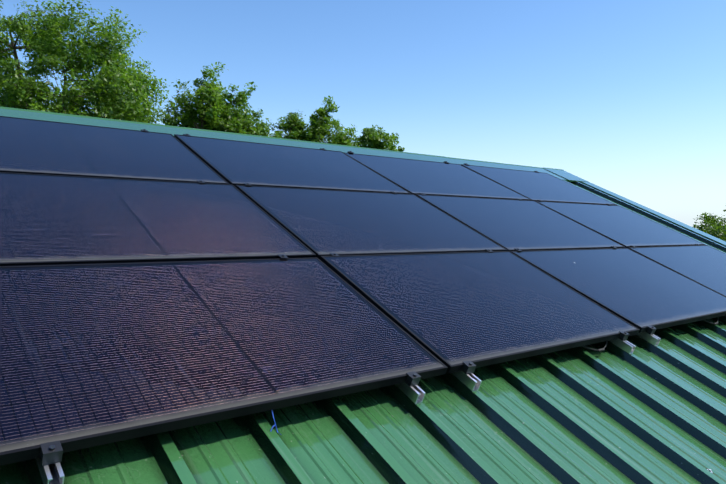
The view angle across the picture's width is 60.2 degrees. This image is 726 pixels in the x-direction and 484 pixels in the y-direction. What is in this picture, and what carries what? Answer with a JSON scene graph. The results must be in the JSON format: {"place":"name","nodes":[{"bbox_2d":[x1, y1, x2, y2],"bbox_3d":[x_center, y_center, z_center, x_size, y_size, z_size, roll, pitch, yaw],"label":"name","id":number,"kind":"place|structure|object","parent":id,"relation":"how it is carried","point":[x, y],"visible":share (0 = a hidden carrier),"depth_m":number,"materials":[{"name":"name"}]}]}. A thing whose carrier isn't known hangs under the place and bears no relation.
{"place":"outdoors","nodes":[
{"label":"outdoors","id":0,"kind":"place"},
{"bbox_2d":[0,0,180,125],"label":"tree","id":1,"kind":"object","parent":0,"point":[121,88],"depth_m":31.80,"materials":[{"name":"green plant"}]},
{"bbox_2d":[160,62,271,135],"bbox_3d":[-9.361,-2.959,39.073,7.025,16.238,6.650,-1,1,-39],"label":"tree","id":2,"kind":"object","parent":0,"point":[209,94],"depth_m":37.45,"materials":[{"name":"green plant"}]},
{"bbox_2d":[0,0,725,228],"label":"sky","id":3,"kind":"structure","parent":0,"point":[626,98],"materials":[{"name":"blue"}]},
{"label":"barn walls","id":4,"kind":"object","parent":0,"visible":0},
{"bbox_2d":[0,179,725,483],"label":"roof sheeting","id":5,"kind":"object","parent":4,"relation":"on","point":[645,412],"depth_m":2.50,"materials":[{"name":"green metal"}]},
{"bbox_2d":[270,410,280,434],"bbox_3d":[-0.307,0.616,2.123,0.030,0.091,0.061,0,1,32],"label":"cable tie","id":6,"kind":"object","parent":5,"relation":"on","point":[275,423],"visible":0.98,"depth_m":2.12,"materials":[{"name":"blue"}]},
{"bbox_2d":[0,107,587,182],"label":"ridge cap","id":7,"kind":"object","parent":5,"relation":"on","point":[139,126],"visible":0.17,"depth_m":5.77,"materials":[{"name":"green paint"}]},
{"bbox_2d":[36,315,725,483],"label":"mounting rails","id":8,"kind":"object","parent":5,"relation":"on","point":[53,473],"visible":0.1,"depth_m":2.52,"materials":[{"name":"metal"}]},
{"bbox_2d":[0,116,725,465],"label":"solar panel frames","id":9,"kind":"structure","parent":8,"relation":"on","point":[32,452],"depth_m":2.99,"materials":[{"name":"black metal"}]},
{"bbox_2d":[0,117,725,451],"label":"solar panels","id":10,"kind":"object","parent":9,"relation":"in","point":[85,350],"visible":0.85,"depth_m":3.25,"materials":[{"name":"glass"}]},
{"bbox_2d":[40,129,699,465],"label":"panel clamps","id":11,"kind":"object","parent":8,"relation":"attached to","point":[51,452],"visible":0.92,"depth_m":2.51,"materials":[{"name":"grey metal"}]},
{"bbox_2d":[583,317,717,351],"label":"dc cables","id":12,"kind":"object","parent":5,"relation":"on","point":[603,349],"visible":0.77,"depth_m":3.47,"materials":[{"name":"black rubber"}]},
{"bbox_2d":[581,181,725,245],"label":"verge trim","id":13,"kind":"structure","parent":5,"relation":"attached to","point":[688,227],"depth_m":7.94,"materials":[{"name":"green paint"}]},
{"label":"ground","id":14,"kind":"structure","parent":0,"visible":0},
{"bbox_2d":[240,109,283,137],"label":"tree","id":15,"kind":"object","parent":14,"relation":"on","point":[266,131],"visible":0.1,"depth_m":41.65,"materials":[{"name":"green plant"}]},
{"bbox_2d":[269,110,307,140],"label":"tree","id":16,"kind":"object","parent":14,"relation":"on","point":[298,125],"depth_m":44.73,"materials":[{"name":"green plant"}]},
{"bbox_2d":[298,95,363,146],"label":"tree","id":17,"kind":"object","parent":14,"relation":"on","point":[320,130],"depth_m":44.34,"materials":[{"name":"green plant"}]},
{"bbox_2d":[346,125,404,151],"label":"tree","id":18,"kind":"object","parent":14,"relation":"on","point":[373,137],"depth_m":45.99,"materials":[{"name":"green plant"}]},
{"bbox_2d":[693,205,725,241],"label":"tree","id":19,"kind":"object","parent":14,"relation":"on","point":[718,230],"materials":[{"name":"green plant"}]}
]}

